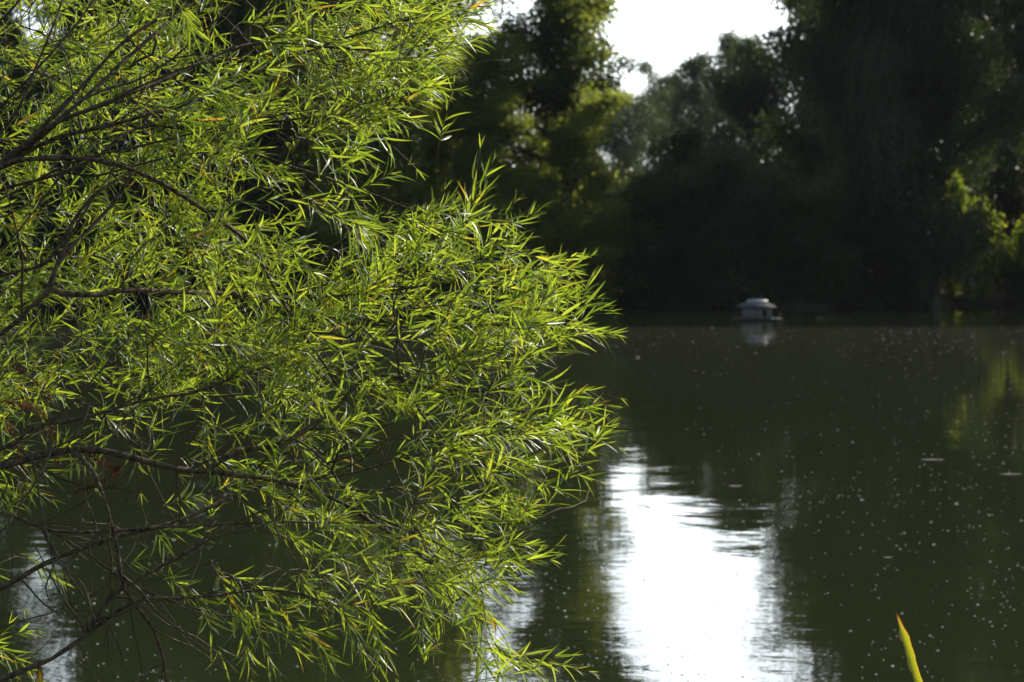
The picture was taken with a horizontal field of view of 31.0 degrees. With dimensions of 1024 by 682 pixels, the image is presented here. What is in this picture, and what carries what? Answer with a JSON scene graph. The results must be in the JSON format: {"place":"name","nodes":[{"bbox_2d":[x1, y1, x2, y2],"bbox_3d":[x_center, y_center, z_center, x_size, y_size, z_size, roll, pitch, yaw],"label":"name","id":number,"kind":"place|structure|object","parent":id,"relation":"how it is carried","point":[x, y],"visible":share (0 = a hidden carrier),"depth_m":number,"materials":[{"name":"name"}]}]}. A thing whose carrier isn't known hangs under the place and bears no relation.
{"place":"outdoors","nodes":[
{"label":"outdoors","id":0,"kind":"place"},
{"bbox_2d":[2,0,941,166],"label":"sky","id":1,"kind":"structure","parent":0,"point":[661,25],"materials":[{"name":"white"}]},
{"bbox_2d":[0,304,1023,681],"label":"water","id":2,"kind":"structure","parent":0,"point":[744,402],"depth_m":15.16,"materials":[{"name":"green liquid"}]},
{"bbox_2d":[0,329,1023,680],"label":"floating seeds","id":3,"kind":"object","parent":2,"relation":"on","point":[578,517],"visible":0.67,"depth_m":14.96,"materials":[{"name":"grey plant"}]},
{"bbox_2d":[732,300,782,320],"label":"duck house","id":4,"kind":"structure","parent":2,"relation":"on","point":[756,309],"depth_m":70.63,"materials":[{"name":"white wood"}]},
{"bbox_2d":[0,246,1023,307],"bbox_3d":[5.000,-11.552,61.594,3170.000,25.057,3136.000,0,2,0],"label":"ground","id":5,"kind":"structure","parent":0,"point":[999,298],"depth_m":95.15,"materials":[{"name":"soil"}]},
{"bbox_2d":[0,11,46,288],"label":"leafy tree","id":6,"kind":"object","parent":5,"relation":"on","point":[19,37],"visible":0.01,"depth_m":111.14,"materials":[{"name":"green plant"}]},
{"bbox_2d":[0,174,47,296],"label":"bank shrub","id":7,"kind":"object","parent":5,"relation":"on","point":[3,242],"visible":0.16,"depth_m":96.04,"materials":[{"name":"green plant"}]},
{"bbox_2d":[36,664,42,681],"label":"reed plant","id":8,"kind":"object","parent":5,"relation":"on","point":[39,675],"visible":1,"depth_m":4.03,"materials":[{"name":"yellow plant"}]},
{"bbox_2d":[1,147,77,293],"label":"thicket bush","id":9,"kind":"object","parent":5,"relation":"on","point":[17,268],"depth_m":104.76,"materials":[{"name":"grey plant"}]},
{"bbox_2d":[0,0,89,277],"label":"leafy tree","id":10,"kind":"object","parent":5,"relation":"on","point":[9,75],"visible":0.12,"depth_m":96.59,"materials":[{"name":"green plant"}]},
{"bbox_2d":[0,141,112,308],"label":"bank shrub","id":11,"kind":"object","parent":5,"relation":"on","point":[51,228],"visible":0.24,"depth_m":92.76,"materials":[{"name":"green plant"}]},
{"bbox_2d":[0,0,195,290],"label":"leafy tree","id":12,"kind":"object","parent":5,"relation":"on","point":[67,29],"visible":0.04,"depth_m":98.00,"materials":[{"name":"green plant"}]},
{"bbox_2d":[13,140,206,308],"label":"bank shrub","id":13,"kind":"object","parent":5,"relation":"on","point":[119,229],"visible":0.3,"depth_m":92.60,"materials":[{"name":"green plant"}]},
{"bbox_2d":[1,0,336,297],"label":"drooping tree","id":14,"kind":"object","parent":5,"relation":"on","point":[236,35],"visible":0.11,"depth_m":94.53,"materials":[{"name":"green plant"}]},
{"bbox_2d":[155,138,230,194],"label":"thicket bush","id":15,"kind":"object","parent":5,"relation":"on","point":[186,165],"depth_m":105.54,"materials":[{"name":"green plant"}]},
{"bbox_2d":[149,195,257,307],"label":"bank shrub","id":16,"kind":"object","parent":5,"relation":"on","point":[188,270],"visible":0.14,"depth_m":94.80,"materials":[{"name":"green plant"}]},
{"bbox_2d":[116,0,359,287],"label":"leafy tree","id":17,"kind":"object","parent":5,"relation":"on","point":[265,140],"visible":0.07,"depth_m":96.90,"materials":[{"name":"green plant"}]},
{"bbox_2d":[166,168,315,307],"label":"bank shrub","id":18,"kind":"object","parent":5,"relation":"on","point":[263,232],"visible":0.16,"depth_m":94.39,"materials":[{"name":"green plant"}]},
{"bbox_2d":[169,2,321,172],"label":"leafy tree","id":19,"kind":"object","parent":5,"relation":"on","point":[243,68],"depth_m":110.06,"materials":[{"name":"green plant"}]},
{"bbox_2d":[173,1,343,150],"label":"leafy tree","id":20,"kind":"object","parent":5,"relation":"on","point":[277,65],"depth_m":110.32,"materials":[{"name":"green plant"}]},
{"bbox_2d":[199,138,344,307],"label":"bank shrub","id":21,"kind":"object","parent":5,"relation":"on","point":[259,195],"visible":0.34,"depth_m":94.78,"materials":[{"name":"green plant"}]},
{"bbox_2d":[195,0,453,295],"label":"drooping tree","id":22,"kind":"object","parent":5,"relation":"on","point":[399,145],"visible":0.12,"depth_m":94.99,"materials":[{"name":"green plant"}]},
{"bbox_2d":[0,0,683,681],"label":"willow tree","id":23,"kind":"object","parent":5,"relation":"on","point":[282,344],"visible":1,"depth_m":4.59,"materials":[{"name":"green plant"}]},
{"bbox_2d":[285,181,426,305],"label":"bank shrub","id":24,"kind":"object","parent":5,"relation":"on","point":[323,226],"visible":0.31,"depth_m":93.08,"materials":[{"name":"green plant"}]},
{"bbox_2d":[242,0,508,177],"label":"leafy tree","id":25,"kind":"object","parent":5,"relation":"on","point":[461,62],"visible":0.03,"depth_m":105.95,"materials":[{"name":"green plant"}]},
{"bbox_2d":[245,0,514,300],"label":"drooping tree","id":26,"kind":"object","parent":5,"relation":"on","point":[411,189],"visible":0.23,"depth_m":93.57,"materials":[{"name":"green plant"}]},
{"bbox_2d":[361,192,473,303],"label":"bank shrub","id":27,"kind":"object","parent":5,"relation":"on","point":[445,288],"visible":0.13,"depth_m":93.50,"materials":[{"name":"green plant"}]},
{"bbox_2d":[365,112,533,293],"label":"thicket bush","id":28,"kind":"object","parent":5,"relation":"on","point":[449,193],"visible":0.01,"depth_m":104.89,"materials":[{"name":"green plant"}]},
{"bbox_2d":[413,28,543,169],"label":"leafy tree","id":29,"kind":"object","parent":5,"relation":"on","point":[466,77],"visible":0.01,"depth_m":111.01,"materials":[{"name":"green plant"}]},
{"bbox_2d":[412,29,553,297],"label":"sunlit tree","id":30,"kind":"object","parent":5,"relation":"on","point":[497,91],"visible":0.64,"depth_m":94.30,"materials":[{"name":"green plant"}]},
{"bbox_2d":[426,164,581,307],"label":"bank shrub","id":31,"kind":"object","parent":5,"relation":"on","point":[539,241],"visible":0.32,"depth_m":93.88,"materials":[{"name":"green plant"}]},
{"bbox_2d":[465,160,602,301],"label":"bank shrub","id":32,"kind":"object","parent":5,"relation":"on","point":[526,203],"visible":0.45,"depth_m":95.40,"materials":[{"name":"green plant"}]},
{"bbox_2d":[463,115,632,287],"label":"thicket bush","id":33,"kind":"object","parent":5,"relation":"on","point":[558,176],"visible":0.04,"depth_m":106.11,"materials":[{"name":"green plant"}]},
{"bbox_2d":[438,0,666,202],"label":"leaning tree","id":34,"kind":"object","parent":5,"relation":"on","point":[570,50],"visible":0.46,"depth_m":97.47,"materials":[{"name":"green plant"}]},
{"bbox_2d":[465,0,641,268],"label":"sunlit tree","id":35,"kind":"object","parent":5,"relation":"on","point":[573,147],"visible":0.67,"depth_m":96.78,"materials":[{"name":"green plant"}]},
{"bbox_2d":[532,62,631,176],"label":"distant tree","id":36,"kind":"object","parent":5,"relation":"on","point":[601,141],"depth_m":276.72,"materials":[{"name":"green plant"}]},
{"bbox_2d":[572,205,615,292],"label":"thicket bush","id":37,"kind":"object","parent":5,"relation":"on","point":[590,247],"visible":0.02,"depth_m":107.67,"materials":[{"name":"green plant"}]},
{"bbox_2d":[557,193,662,307],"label":"bank shrub","id":38,"kind":"object","parent":5,"relation":"on","point":[607,252],"visible":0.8,"depth_m":95.08,"materials":[{"name":"green plant"}]},
{"bbox_2d":[579,79,670,221],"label":"distant tree","id":39,"kind":"object","parent":5,"relation":"on","point":[618,147],"visible":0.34,"depth_m":266.86,"materials":[{"name":"green plant"}]},
{"bbox_2d":[592,167,676,285],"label":"leafy tree","id":40,"kind":"object","parent":5,"relation":"on","point":[638,180],"visible":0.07,"depth_m":97.96,"materials":[{"name":"green plant"}]},
{"bbox_2d":[603,166,666,275],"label":"thicket bush","id":41,"kind":"object","parent":5,"relation":"on","point":[628,173],"visible":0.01,"depth_m":105.55,"materials":[{"name":"green plant"}]},
{"bbox_2d":[608,54,678,179],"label":"distant tree","id":42,"kind":"object","parent":5,"relation":"on","point":[646,65],"visible":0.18,"depth_m":287.09,"materials":[{"name":"green plant"}]},
{"bbox_2d":[647,36,722,160],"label":"distant tree","id":43,"kind":"object","parent":5,"relation":"on","point":[688,100],"visible":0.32,"depth_m":237.47,"materials":[{"name":"green plant"}]},
{"bbox_2d":[625,114,747,289],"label":"leafy tree","id":44,"kind":"object","parent":5,"relation":"on","point":[673,144],"visible":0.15,"depth_m":96.92,"materials":[{"name":"green plant"}]},
{"bbox_2d":[621,150,773,307],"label":"bank shrub","id":45,"kind":"object","parent":5,"relation":"on","point":[691,207],"visible":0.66,"depth_m":93.33,"materials":[{"name":"green plant"}]},
{"bbox_2d":[685,14,767,164],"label":"distant tree","id":46,"kind":"object","parent":5,"relation":"on","point":[724,40],"visible":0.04,"depth_m":188.37,"materials":[{"name":"green plant"}]},
{"bbox_2d":[650,139,806,308],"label":"bank shrub","id":47,"kind":"object","parent":5,"relation":"on","point":[727,221],"visible":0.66,"depth_m":92.85,"materials":[{"name":"green plant"}]},
{"bbox_2d":[695,23,801,184],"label":"leafy tree","id":48,"kind":"object","parent":5,"relation":"on","point":[754,86],"visible":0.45,"depth_m":147.38,"materials":[{"name":"green plant"}]},
{"bbox_2d":[654,147,857,304],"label":"bank shrub","id":49,"kind":"object","parent":5,"relation":"on","point":[772,259],"visible":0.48,"depth_m":93.38,"materials":[{"name":"green plant"}]},
{"bbox_2d":[745,0,833,183],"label":"leafy tree","id":50,"kind":"object","parent":5,"relation":"on","point":[796,102],"visible":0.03,"depth_m":146.85,"materials":[{"name":"green plant"}]},
{"bbox_2d":[738,0,990,281],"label":"leafy tree","id":51,"kind":"object","parent":5,"relation":"on","point":[776,128],"visible":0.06,"depth_m":109.37,"materials":[{"name":"green plant"}]},
{"bbox_2d":[764,0,999,301],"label":"drooping tree","id":52,"kind":"object","parent":5,"relation":"on","point":[865,73],"visible":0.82,"depth_m":95.78,"materials":[{"name":"green plant"}]},
{"bbox_2d":[769,0,1021,305],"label":"leafy tree","id":53,"kind":"object","parent":5,"relation":"on","point":[933,171],"visible":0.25,"depth_m":97.33,"materials":[{"name":"green plant"}]},
{"bbox_2d":[799,22,1003,235],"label":"leafy tree","id":54,"kind":"object","parent":5,"relation":"on","point":[971,184],"visible":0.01,"depth_m":109.45,"materials":[{"name":"green plant"}]},
{"bbox_2d":[896,613,922,681],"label":"reed plant","id":55,"kind":"object","parent":5,"relation":"on","point":[904,636],"visible":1,"depth_m":4.02,"materials":[{"name":"yellow plant"}]},
{"bbox_2d":[813,0,1023,305],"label":"leaning tree","id":56,"kind":"object","parent":5,"relation":"on","point":[977,55],"visible":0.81,"depth_m":96.61,"materials":[{"name":"green plant"}]},
{"bbox_2d":[908,176,969,294],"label":"thicket bush","id":57,"kind":"object","parent":5,"relation":"on","point":[941,280],"depth_m":107.68,"materials":[{"name":"green plant"}]},
{"bbox_2d":[940,169,969,295],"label":"lit bush","id":58,"kind":"object","parent":5,"relation":"on","point":[952,291],"visible":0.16,"depth_m":106.54,"materials":[{"name":"green plant"}]},
{"bbox_2d":[921,19,1016,250],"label":"leafy tree","id":59,"kind":"object","parent":5,"relation":"on","point":[973,168],"visible":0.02,"depth_m":111.70,"materials":[{"name":"green plant"}]},
{"bbox_2d":[936,122,1023,290],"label":"thicket bush","id":60,"kind":"object","parent":5,"relation":"on","point":[1014,186],"visible":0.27,"depth_m":116.27,"materials":[{"name":"green plant"}]},
{"bbox_2d":[940,169,1021,290],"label":"thicket bush","id":61,"kind":"object","parent":5,"relation":"on","point":[1002,217],"visible":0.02,"depth_m":116.46,"materials":[{"name":"green plant"}]},
{"bbox_2d":[942,196,1023,300],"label":"lit bush","id":62,"kind":"object","parent":5,"relation":"on","point":[980,290],"visible":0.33,"depth_m":104.80,"materials":[{"name":"green plant"}]},
{"bbox_2d":[951,43,1023,288],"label":"drooping tree","id":63,"kind":"object","parent":5,"relation":"on","point":[1019,207],"visible":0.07,"depth_m":117.48,"materials":[{"name":"green plant"}]},
{"bbox_2d":[988,0,1023,93],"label":"leafy tree","id":64,"kind":"object","parent":5,"relation":"on","point":[1019,55],"visible":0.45,"depth_m":101.58,"materials":[{"name":"green plant"}]},
{"bbox_2d":[990,255,1023,304],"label":"bank shrub","id":65,"kind":"object","parent":5,"relation":"on","point":[1015,289],"visible":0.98,"depth_m":103.50,"materials":[{"name":"green plant"}]},
{"bbox_2d":[996,215,1023,293],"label":"lit bush","id":66,"kind":"object","parent":5,"relation":"on","point":[1020,250],"visible":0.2,"depth_m":106.13,"materials":[{"name":"green plant"}]},
{"bbox_2d":[997,183,1023,281],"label":"thicket bush","id":67,"kind":"object","parent":5,"relation":"on","point":[1015,202],"visible":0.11,"depth_m":117.22,"materials":[{"name":"green plant"}]},
{"bbox_2d":[1016,83,1023,267],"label":"drooping tree","id":68,"kind":"object","parent":5,"relation":"on","point":[1019,241],"visible":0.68,"depth_m":104.06,"materials":[{"name":"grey plant"}]},
{"bbox_2d":[687,514,720,514],"bbox_3d":[1.539,1.407,14.954,0.320,0.007,0.050,0,2,-3],"label":"floating leaf","id":69,"kind":"object","parent":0,"point":[703,514],"visible":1,"depth_m":14.97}
]}

